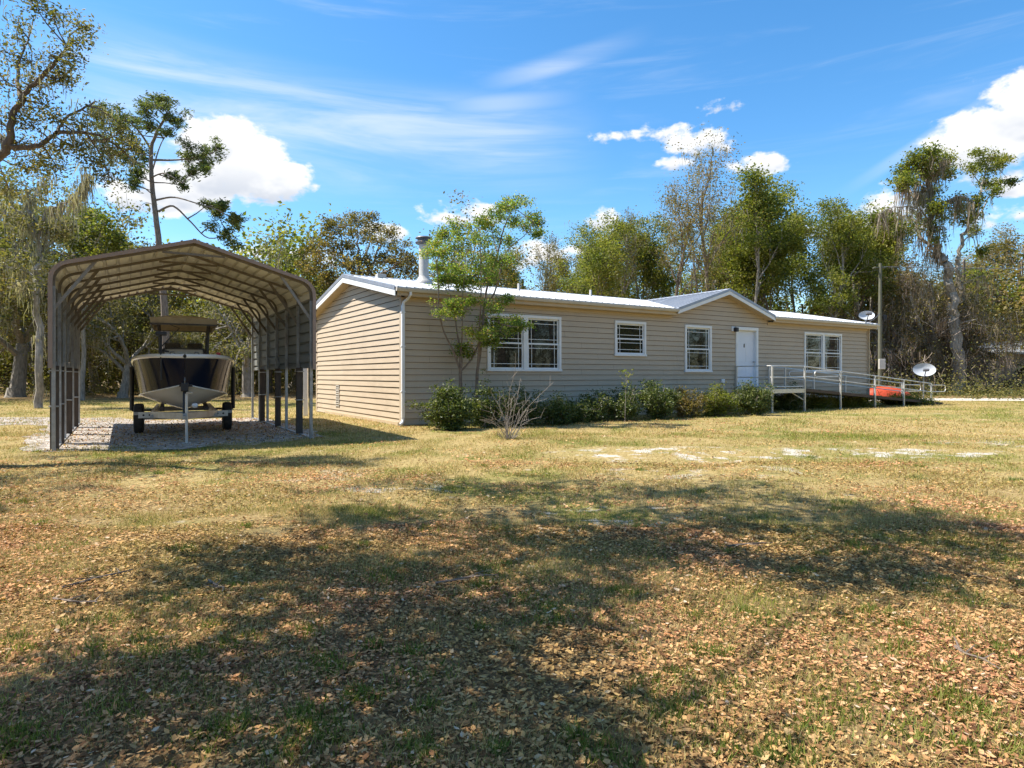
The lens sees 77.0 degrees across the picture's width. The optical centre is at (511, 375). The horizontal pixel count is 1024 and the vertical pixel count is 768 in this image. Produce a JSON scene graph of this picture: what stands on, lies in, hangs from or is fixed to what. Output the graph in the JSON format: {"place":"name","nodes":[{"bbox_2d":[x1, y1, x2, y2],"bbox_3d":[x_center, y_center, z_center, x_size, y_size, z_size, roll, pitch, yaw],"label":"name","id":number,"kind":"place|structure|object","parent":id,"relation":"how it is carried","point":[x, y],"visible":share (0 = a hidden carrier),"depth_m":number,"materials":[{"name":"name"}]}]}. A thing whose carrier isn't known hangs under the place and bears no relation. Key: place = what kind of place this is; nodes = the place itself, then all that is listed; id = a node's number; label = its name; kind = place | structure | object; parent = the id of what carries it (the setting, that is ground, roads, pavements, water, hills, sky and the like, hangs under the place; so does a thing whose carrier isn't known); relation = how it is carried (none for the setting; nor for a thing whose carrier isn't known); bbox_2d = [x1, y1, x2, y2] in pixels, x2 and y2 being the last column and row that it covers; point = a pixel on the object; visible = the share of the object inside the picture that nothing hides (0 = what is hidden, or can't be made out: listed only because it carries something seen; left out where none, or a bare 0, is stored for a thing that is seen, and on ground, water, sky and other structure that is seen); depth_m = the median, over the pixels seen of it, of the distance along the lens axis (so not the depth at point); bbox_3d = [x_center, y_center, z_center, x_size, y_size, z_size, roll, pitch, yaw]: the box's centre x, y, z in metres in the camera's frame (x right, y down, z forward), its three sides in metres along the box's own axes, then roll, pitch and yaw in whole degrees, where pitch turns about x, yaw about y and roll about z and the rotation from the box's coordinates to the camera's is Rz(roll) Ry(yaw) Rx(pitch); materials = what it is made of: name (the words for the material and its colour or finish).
{"place":"outdoors","nodes":[
{"label":"outdoors","id":0,"kind":"place"},
{"bbox_2d":[0,417,149,425],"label":"dirt path","id":1,"kind":"structure","parent":0,"point":[5,420],"depth_m":19.07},
{"bbox_2d":[0,381,1023,767],"bbox_3d":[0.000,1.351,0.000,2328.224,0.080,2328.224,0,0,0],"label":"ground","id":2,"kind":"structure","parent":0,"point":[606,455],"depth_m":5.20,"materials":[{"name":"green plant"}]},
{"bbox_2d":[0,334,47,381],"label":"bright tree","id":3,"kind":"object","parent":2,"relation":"on","point":[6,357],"visible":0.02,"depth_m":54.86,"materials":[{"name":"green plant"}]},
{"bbox_2d":[0,158,100,408],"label":"bare tree","id":4,"kind":"object","parent":2,"relation":"on","point":[82,192],"visible":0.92,"depth_m":25.83,"materials":[{"name":"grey plant"}]},
{"bbox_2d":[0,179,152,397],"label":"live oak","id":5,"kind":"object","parent":2,"relation":"on","point":[17,387],"visible":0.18,"depth_m":38.84,"materials":[{"name":"green plant"}]},
{"bbox_2d":[52,595,100,602],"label":"fallen twig","id":6,"kind":"object","parent":2,"relation":"on","point":[73,601],"visible":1,"depth_m":3.77,"materials":[{"name":"wood"}]},
{"bbox_2d":[0,0,154,205],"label":"live oak","id":7,"kind":"object","parent":2,"relation":"on","point":[8,141],"visible":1,"depth_m":10.22,"materials":[{"name":"green plant"}]},
{"bbox_2d":[6,317,157,390],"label":"live oak","id":8,"kind":"object","parent":2,"relation":"on","point":[29,364],"visible":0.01,"depth_m":54.57,"materials":[{"name":"green plant"}]},
{"bbox_2d":[0,161,164,368],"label":"live oak","id":9,"kind":"object","parent":2,"relation":"on","point":[4,302],"visible":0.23,"depth_m":33.40,"materials":[{"name":"green plant"}]},
{"bbox_2d":[0,165,178,391],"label":"live oak","id":10,"kind":"object","parent":2,"relation":"on","point":[73,253],"visible":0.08,"depth_m":45.09,"materials":[{"name":"green plant"}]},
{"bbox_2d":[53,197,134,400],"bbox_3d":[-22.110,-3.996,34.226,4.237,10.908,3.232,0,0,0],"label":"round crowned tree","id":11,"kind":"object","parent":2,"relation":"on","point":[116,240],"visible":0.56,"depth_m":33.74,"materials":[{"name":"green plant"}]},
{"bbox_2d":[61,568,132,588],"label":"fallen twig","id":12,"kind":"object","parent":2,"relation":"on","point":[88,579],"visible":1,"depth_m":4.15,"materials":[{"name":"wood"}]},
{"bbox_2d":[58,176,135,391],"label":"oak tree","id":13,"kind":"object","parent":2,"relation":"on","point":[59,187],"visible":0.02,"depth_m":47.25,"materials":[{"name":"green plant"}]},
{"bbox_2d":[0,253,206,392],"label":"live oak","id":14,"kind":"object","parent":2,"relation":"on","point":[108,365],"visible":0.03,"depth_m":45.45,"materials":[{"name":"green plant"}]},
{"bbox_2d":[41,222,199,354],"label":"live oak","id":15,"kind":"object","parent":2,"relation":"on","point":[140,343],"visible":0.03,"depth_m":47.95,"materials":[{"name":"green plant"}]},
{"bbox_2d":[7,236,234,397],"bbox_3d":[-22.366,-3.344,38.047,10.824,10.099,9.565,0,0,-15],"label":"live oak","id":16,"kind":"object","parent":2,"relation":"on","point":[123,392],"visible":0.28,"depth_m":37.89,"materials":[{"name":"green plant"}]},
{"bbox_2d":[84,90,248,348],"bbox_3d":[-15.982,-5.796,29.870,7.914,14.510,4.908,0,0,0],"label":"pine tree","id":17,"kind":"object","parent":2,"relation":"on","point":[204,165],"visible":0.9,"depth_m":29.92,"materials":[{"name":"green plant"}]},
{"bbox_2d":[74,233,265,386],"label":"live oak","id":18,"kind":"object","parent":2,"relation":"on","point":[145,304],"visible":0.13,"depth_m":42.32,"materials":[{"name":"green plant"}]},
{"bbox_2d":[20,418,321,451],"bbox_3d":[-8.100,1.341,15.548,6.033,0.001,8.884,0,0,-30],"label":"gravel pad","id":19,"kind":"object","parent":2,"relation":"on","point":[180,434],"visible":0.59,"depth_m":14.29,"materials":[{"name":"grey gravel"}]},
{"bbox_2d":[46,239,316,450],"bbox_3d":[-8.108,-0.640,15.721,4.666,4.000,7.660,0,0,-31],"label":"metal carport","id":20,"kind":"object","parent":19,"relation":"on","point":[279,305],"visible":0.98,"depth_m":14.60,"materials":[{"name":"metal"}]},
{"bbox_2d":[39,417,324,452],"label":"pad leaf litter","id":21,"kind":"object","parent":19,"relation":"on","point":[124,430],"visible":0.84,"depth_m":14.68,"materials":[{"name":"brown plant"}]},
{"bbox_2d":[129,367,234,443],"bbox_3d":[-7.676,0.575,15.072,2.338,1.550,6.053,0,0,-27],"label":"boat trailer","id":22,"kind":"object","parent":19,"relation":"on","point":[185,413],"visible":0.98,"depth_m":14.80,"materials":[{"name":"metal"}]},
{"bbox_2d":[131,315,233,408],"bbox_3d":[-8.062,-0.225,15.823,2.172,2.450,6.662,0,0,-27],"label":"motor boat","id":23,"kind":"object","parent":22,"relation":"on","point":[164,373],"visible":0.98,"depth_m":13.39,"materials":[{"name":"grey plastic"}]},
{"bbox_2d":[146,216,319,398],"bbox_3d":[-16.525,-4.374,39.247,11.665,12.316,13.201,0,0,-2],"label":"live oak","id":24,"kind":"object","parent":2,"relation":"on","point":[243,348],"visible":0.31,"depth_m":39.52,"materials":[{"name":"green plant"}]},
{"bbox_2d":[138,201,394,392],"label":"bright tree","id":25,"kind":"object","parent":2,"relation":"on","point":[290,248],"visible":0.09,"depth_m":46.56,"materials":[{"name":"green plant"}]},
{"bbox_2d":[198,253,401,390],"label":"live oak","id":26,"kind":"object","parent":2,"relation":"on","point":[318,292],"visible":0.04,"depth_m":55.03,"materials":[{"name":"green plant"}]},
{"bbox_2d":[303,368,307,415],"bbox_3d":[-6.793,0.520,21.200,0.160,1.660,0.160,0,0,0],"label":"fence post","id":27,"kind":"object","parent":2,"relation":"on","point":[305,392],"visible":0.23,"depth_m":21.14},
{"bbox_2d":[291,207,430,291],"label":"live oak","id":28,"kind":"object","parent":2,"relation":"on","point":[407,259],"visible":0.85,"depth_m":42.67,"materials":[{"name":"green plant"}]},
{"bbox_2d":[313,189,566,289],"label":"live oak","id":29,"kind":"object","parent":2,"relation":"on","point":[362,273],"visible":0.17,"depth_m":45.54,"materials":[{"name":"green plant"}]},
{"bbox_2d":[405,378,480,430],"bbox_3d":[-1.633,0.719,15.871,1.487,1.320,1.719,0,0,43],"label":"shrub","id":30,"kind":"object","parent":2,"relation":"on","point":[450,409],"visible":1,"depth_m":15.68,"materials":[{"name":"green plant"}]},
{"bbox_2d":[435,570,497,583],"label":"fallen twig","id":31,"kind":"object","parent":2,"relation":"on","point":[455,579],"visible":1,"depth_m":4.30,"materials":[{"name":"wood"}]},
{"bbox_2d":[381,235,575,292],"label":"live oak","id":32,"kind":"object","parent":2,"relation":"on","point":[463,264],"visible":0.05,"depth_m":47.25,"materials":[{"name":"green plant"}]},
{"bbox_2d":[415,190,549,423],"bbox_3d":[-0.816,-1.812,17.245,3.496,6.438,2.450,0,0,-15],"label":"ornamental tree","id":33,"kind":"object","parent":2,"relation":"on","point":[482,337],"visible":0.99,"depth_m":17.07,"materials":[{"name":"green plant"}]},
{"bbox_2d":[463,368,512,427],"bbox_3d":[-0.638,0.593,16.713,1.415,1.570,1.330,0,0,17],"label":"shrub","id":34,"kind":"object","parent":2,"relation":"on","point":[482,413],"visible":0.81,"depth_m":16.51,"materials":[{"name":"green plant"}]},
{"bbox_2d":[478,247,531,289],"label":"oak tree","id":35,"kind":"object","parent":2,"relation":"on","point":[516,276],"visible":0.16,"depth_m":52.78,"materials":[{"name":"green plant"}]},
{"bbox_2d":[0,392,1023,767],"bbox_3d":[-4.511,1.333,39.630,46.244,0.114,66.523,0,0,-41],"label":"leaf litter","id":36,"kind":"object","parent":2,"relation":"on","point":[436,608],"visible":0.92,"depth_m":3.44,"materials":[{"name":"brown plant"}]},
{"bbox_2d":[0,449,1023,767],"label":"weed tufts","id":37,"kind":"object","parent":2,"relation":"on","point":[244,715],"visible":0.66,"depth_m":2.64,"materials":[{"name":"green plant"}]},
{"bbox_2d":[0,244,1023,391],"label":"distant woodland","id":38,"kind":"object","parent":2,"relation":"on","point":[964,274],"visible":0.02,"depth_m":56.21,"materials":[{"name":"green plant"}]},
{"bbox_2d":[0,311,1023,399],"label":"undergrowth","id":39,"kind":"object","parent":2,"relation":"on","point":[992,394],"visible":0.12,"depth_m":39.79,"materials":[{"name":"green plant"}]},
{"bbox_2d":[480,355,553,439],"bbox_3d":[0.049,0.462,13.682,1.650,1.826,0.819,0,0,0],"label":"bare bush","id":40,"kind":"object","parent":2,"relation":"on","point":[506,429],"visible":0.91,"depth_m":13.58,"materials":[{"name":"plant"}]},
{"bbox_2d":[494,382,554,426],"bbox_3d":[0.295,0.787,17.292,1.692,1.182,1.513,0,0,-37],"label":"shrub","id":41,"kind":"object","parent":2,"relation":"on","point":[534,413],"visible":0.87,"depth_m":17.07,"materials":[{"name":"green plant"}]},
{"bbox_2d":[526,231,567,291],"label":"bare tree","id":42,"kind":"object","parent":2,"relation":"on","point":[547,268],"visible":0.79,"depth_m":49.50,"materials":[{"name":"grey plant"}]},
{"bbox_2d":[533,390,580,425],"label":"shrub","id":43,"kind":"object","parent":2,"relation":"on","point":[560,415],"visible":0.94,"depth_m":17.33,"materials":[{"name":"green plant"}]},
{"bbox_2d":[535,241,594,292],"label":"oak tree","id":44,"kind":"object","parent":2,"relation":"on","point":[568,263],"visible":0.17,"depth_m":56.79,"materials":[{"name":"green plant"}]},
{"bbox_2d":[561,397,600,422],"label":"shrub","id":45,"kind":"object","parent":2,"relation":"on","point":[582,409],"visible":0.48,"depth_m":18.13,"materials":[{"name":"green plant"}]},
{"bbox_2d":[547,207,643,298],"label":"oak tree","id":46,"kind":"object","parent":2,"relation":"on","point":[604,266],"visible":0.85,"depth_m":43.17,"materials":[{"name":"green plant"}]},
{"bbox_2d":[316,236,879,425],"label":"ranch house","id":47,"kind":"structure","parent":2,"relation":"on","point":[383,355],"depth_m":20.79,"materials":[{"name":"beige plastic"}]},
{"bbox_2d":[486,313,561,371],"bbox_3d":[0.380,-0.950,19.221,2.680,1.680,0.175,0,0,-32],"label":"window","id":48,"kind":"structure","parent":47,"relation":"in","point":[539,350],"depth_m":19.32,"materials":[{"name":"white glass"}]},
{"bbox_2d":[614,320,646,356],"bbox_3d":[3.927,-1.210,21.476,1.430,1.160,0.175,0,0,-32],"label":"window","id":49,"kind":"structure","parent":47,"relation":"in","point":[630,336],"depth_m":21.45,"materials":[{"name":"white glass"}]},
{"bbox_2d":[684,325,712,371],"bbox_3d":[6.695,-0.945,23.238,1.430,1.690,0.175,0,0,-32],"label":"window","id":50,"kind":"structure","parent":47,"relation":"in","point":[698,339],"depth_m":23.24,"materials":[{"name":"clear glass"}]},
{"bbox_2d":[738,331,754,385],"bbox_3d":[8.959,-0.613,24.725,1.076,2.147,0.132,0,0,-32],"label":"door","id":51,"kind":"structure","parent":47,"relation":"in","point":[745,339],"depth_m":24.77,"materials":[{"name":"paint"}]},
{"bbox_2d":[804,332,842,372],"bbox_3d":[13.208,-0.945,27.382,2.750,1.690,0.175,0,0,-32],"label":"window","id":52,"kind":"structure","parent":47,"relation":"in","point":[821,350],"depth_m":27.31,"materials":[{"name":"white glass"}]},
{"bbox_2d":[859,311,874,322],"bbox_3d":[15.805,-2.604,28.618,0.640,0.568,0.880,0,0,20],"label":"satellite dish","id":53,"kind":"object","parent":47,"relation":"attached to","point":[866,315],"visible":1,"depth_m":28.85,"materials":[{"name":"metal"}]},
{"bbox_2d":[579,386,616,421],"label":"shrub","id":54,"kind":"object","parent":2,"relation":"on","point":[602,406],"visible":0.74,"depth_m":18.70,"materials":[{"name":"green plant"}]},
{"bbox_2d":[564,241,637,295],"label":"oak tree","id":55,"kind":"object","parent":2,"relation":"on","point":[588,275],"visible":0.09,"depth_m":53.68,"materials":[{"name":"green plant"}]},
{"bbox_2d":[562,217,644,299],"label":"oak tree","id":56,"kind":"object","parent":2,"relation":"on","point":[583,264],"visible":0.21,"depth_m":48.84,"materials":[{"name":"green plant"}]},
{"bbox_2d":[596,382,650,420],"bbox_3d":[3.397,0.787,19.254,1.795,1.181,1.421,0,0,0],"label":"shrub","id":57,"kind":"object","parent":2,"relation":"on","point":[619,411],"visible":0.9,"depth_m":19.00,"materials":[{"name":"green plant"}]},
{"bbox_2d":[595,201,662,297],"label":"tree","id":58,"kind":"object","parent":2,"relation":"on","point":[624,278],"visible":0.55,"depth_m":44.95,"materials":[{"name":"green plant"}]},
{"bbox_2d":[607,211,681,299],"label":"oak tree","id":59,"kind":"object","parent":2,"relation":"on","point":[663,288],"visible":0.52,"depth_m":48.27,"materials":[{"name":"green plant"}]},
{"bbox_2d":[622,377,684,419],"bbox_3d":[4.527,0.718,19.767,1.777,1.323,1.472,0,0,-36],"label":"shrub","id":60,"kind":"object","parent":2,"relation":"on","point":[662,402],"visible":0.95,"depth_m":19.55,"materials":[{"name":"green plant"}]},
{"bbox_2d":[622,214,701,298],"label":"oak tree","id":61,"kind":"object","parent":2,"relation":"on","point":[671,261],"visible":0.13,"depth_m":51.82,"materials":[{"name":"green plant"}]},
{"bbox_2d":[636,178,742,295],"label":"bare tree","id":62,"kind":"object","parent":2,"relation":"on","point":[682,262],"visible":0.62,"depth_m":46.17,"materials":[{"name":"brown plant"}]},
{"bbox_2d":[670,385,711,417],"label":"shrub","id":63,"kind":"object","parent":2,"relation":"on","point":[687,407],"visible":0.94,"depth_m":20.50,"materials":[{"name":"green plant"}]},
{"bbox_2d":[672,212,734,295],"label":"slim tree","id":64,"kind":"object","parent":2,"relation":"on","point":[684,282],"visible":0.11,"depth_m":58.17,"materials":[{"name":"green plant"}]},
{"bbox_2d":[650,124,781,292],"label":"bare tree","id":65,"kind":"object","parent":2,"relation":"on","point":[706,186],"visible":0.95,"depth_m":43.09,"materials":[{"name":"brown plant"}]},
{"bbox_2d":[693,204,741,290],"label":"slim tree","id":66,"kind":"object","parent":2,"relation":"on","point":[722,252],"visible":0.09,"depth_m":55.15,"materials":[{"name":"green plant"}]},
{"bbox_2d":[694,381,745,415],"bbox_3d":[6.772,0.763,21.174,1.694,1.236,1.313,0,0,0],"label":"shrub","id":67,"kind":"object","parent":2,"relation":"on","point":[719,405],"visible":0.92,"depth_m":20.92,"materials":[{"name":"green plant"}]},
{"bbox_2d":[696,199,802,309],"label":"oak tree","id":68,"kind":"object","parent":2,"relation":"on","point":[729,258],"visible":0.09,"depth_m":51.76,"materials":[{"name":"green plant"}]},
{"bbox_2d":[687,170,819,312],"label":"oak tree","id":69,"kind":"object","parent":2,"relation":"on","point":[732,283],"visible":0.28,"depth_m":48.78,"materials":[{"name":"green plant"}]},
{"bbox_2d":[730,377,777,414],"bbox_3d":[7.950,0.717,21.783,2.008,1.324,1.369,0,0,0],"label":"shrub","id":70,"kind":"object","parent":2,"relation":"on","point":[753,400],"visible":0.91,"depth_m":21.56,"materials":[{"name":"green plant"}]},
{"bbox_2d":[721,211,797,310],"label":"slim tree","id":71,"kind":"object","parent":2,"relation":"on","point":[748,273],"visible":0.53,"depth_m":47.92,"materials":[{"name":"green plant"}]},
{"bbox_2d":[721,159,813,303],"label":"slim tree","id":72,"kind":"object","parent":2,"relation":"on","point":[757,241],"visible":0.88,"depth_m":45.37,"materials":[{"name":"green plant"}]},
{"bbox_2d":[767,379,809,410],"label":"shrub","id":73,"kind":"object","parent":2,"relation":"on","point":[789,401],"visible":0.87,"depth_m":24.77,"materials":[{"name":"green plant"}]},
{"bbox_2d":[773,209,819,312],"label":"slim tree","id":74,"kind":"object","parent":2,"relation":"on","point":[803,261],"visible":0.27,"depth_m":57.42,"materials":[{"name":"green plant"}]},
{"bbox_2d":[801,389,837,408],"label":"shrub","id":75,"kind":"object","parent":2,"relation":"on","point":[818,402],"visible":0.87,"depth_m":25.61,"materials":[{"name":"green plant"}]},
{"bbox_2d":[792,235,867,318],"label":"oak tree","id":76,"kind":"object","parent":2,"relation":"on","point":[816,266],"visible":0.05,"depth_m":57.44,"materials":[{"name":"green plant"}]},
{"bbox_2d":[776,193,899,317],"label":"oak tree","id":77,"kind":"object","parent":2,"relation":"on","point":[842,240],"visible":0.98,"depth_m":44.50,"materials":[{"name":"green plant"}]},
{"bbox_2d":[735,365,945,412],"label":"access ramp","id":78,"kind":"structure","parent":2,"relation":"on","point":[805,390],"depth_m":25.34,"materials":[{"name":"metal"}]},
{"bbox_2d":[807,224,883,321],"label":"oak tree","id":79,"kind":"object","parent":2,"relation":"on","point":[852,309],"visible":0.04,"depth_m":58.47,"materials":[{"name":"green plant"}]},
{"bbox_2d":[827,391,879,407],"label":"weed clump","id":80,"kind":"object","parent":2,"relation":"on","point":[855,402],"visible":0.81,"depth_m":26.60,"materials":[{"name":"green plant"}]},
{"bbox_2d":[817,207,890,320],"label":"slim tree","id":81,"kind":"object","parent":2,"relation":"on","point":[861,273],"visible":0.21,"depth_m":46.25,"materials":[{"name":"green plant"}]},
{"bbox_2d":[811,197,927,386],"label":"oak tree","id":82,"kind":"object","parent":2,"relation":"on","point":[883,299],"visible":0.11,"depth_m":50.55,"materials":[{"name":"green plant"}]},
{"bbox_2d":[827,191,916,320],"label":"slim tree","id":83,"kind":"object","parent":2,"relation":"on","point":[889,242],"visible":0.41,"depth_m":48.18,"materials":[{"name":"green plant"}]},
{"bbox_2d":[872,263,886,384],"bbox_3d":[21.672,-2.625,37.929,0.814,7.950,0.377,0,0,0],"label":"utility pole","id":84,"kind":"object","parent":2,"relation":"on","point":[881,361],"visible":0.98,"depth_m":37.91,"materials":[{"name":"brown wood"}]},
{"bbox_2d":[870,386,909,396],"bbox_3d":[20.397,0.935,34.990,2.529,0.710,1.045,0,0,8],"label":"overturned dinghy","id":85,"kind":"object","parent":2,"relation":"on","point":[883,392],"visible":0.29,"depth_m":34.68,"materials":[{"name":"red plastic"}]},
{"bbox_2d":[861,217,927,382],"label":"oak tree","id":86,"kind":"object","parent":2,"relation":"on","point":[903,250],"visible":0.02,"depth_m":56.27,"materials":[{"name":"green plant"}]},
{"bbox_2d":[877,389,943,404],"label":"weed clump","id":87,"kind":"object","parent":2,"relation":"on","point":[909,396],"visible":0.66,"depth_m":28.79,"materials":[{"name":"green plant"}]},
{"bbox_2d":[846,292,979,387],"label":"vine tree","id":88,"kind":"object","parent":2,"relation":"on","point":[943,324],"visible":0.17,"depth_m":45.63,"materials":[{"name":"green plant"}]},
{"bbox_2d":[819,249,1023,392],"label":"vine tree","id":89,"kind":"object","parent":2,"relation":"on","point":[931,298],"visible":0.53,"depth_m":45.04,"materials":[{"name":"green plant"}]},
{"bbox_2d":[853,138,993,394],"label":"live oak","id":90,"kind":"object","parent":2,"relation":"on","point":[933,166],"visible":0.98,"depth_m":43.56,"materials":[{"name":"green plant"}]},
{"bbox_2d":[913,363,935,397],"bbox_3d":[18.785,0.400,29.140,0.800,1.899,0.855,0,0,-4],"label":"satellite dish","id":91,"kind":"object","parent":2,"relation":"on","point":[923,369],"visible":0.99,"depth_m":29.39,"materials":[{"name":"metal"}]},
{"bbox_2d":[870,263,1023,393],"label":"vine tree","id":92,"kind":"object","parent":2,"relation":"on","point":[907,342],"visible":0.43,"depth_m":44.53,"materials":[{"name":"green plant"}]},
{"bbox_2d":[870,347,1023,393],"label":"bramble thicket","id":93,"kind":"object","parent":2,"relation":"on","point":[950,376],"visible":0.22,"depth_m":44.04,"materials":[{"name":"brown plant"}]},
{"bbox_2d":[921,249,987,288],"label":"tree","id":94,"kind":"object","parent":2,"relation":"on","point":[962,264],"visible":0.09,"depth_m":61.22,"materials":[{"name":"green plant"}]},
{"bbox_2d":[897,213,1023,341],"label":"live oak","id":95,"kind":"object","parent":2,"relation":"on","point":[997,261],"visible":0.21,"depth_m":58.04,"materials":[{"name":"green plant"}]},
{"bbox_2d":[954,636,1000,668],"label":"fallen twig","id":96,"kind":"object","parent":2,"relation":"on","point":[969,654],"visible":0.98,"depth_m":2.98,"materials":[{"name":"beige wood"}]},
{"bbox_2d":[935,221,1023,315],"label":"oak tree","id":97,"kind":"object","parent":2,"relation":"on","point":[999,247],"visible":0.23,"depth_m":64.89,"materials":[{"name":"green plant"}]},
{"bbox_2d":[941,341,1023,391],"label":"bush","id":98,"kind":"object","parent":2,"relation":"on","point":[1021,369],"depth_m":50.47,"materials":[{"name":"plant"}]},
{"bbox_2d":[954,145,1022,393],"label":"slender oak","id":99,"kind":"object","parent":2,"relation":"on","point":[997,162],"visible":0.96,"depth_m":45.87,"materials":[{"name":"green plant"}]},
{"bbox_2d":[997,372,1023,390],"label":"shrub","id":100,"kind":"object","parent":2,"relation":"on","point":[1016,377],"visible":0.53,"depth_m":44.72,"materials":[{"name":"green plant"}]},
{"bbox_2d":[0,0,1023,319],"label":"sky","id":101,"kind":"structure","parent":0,"point":[386,107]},
{"bbox_2d":[868,398,1023,400],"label":"driveway","id":102,"kind":"structure","parent":0,"point":[971,399],"depth_m":35.49,"materials":[{"name":"white concrete"}]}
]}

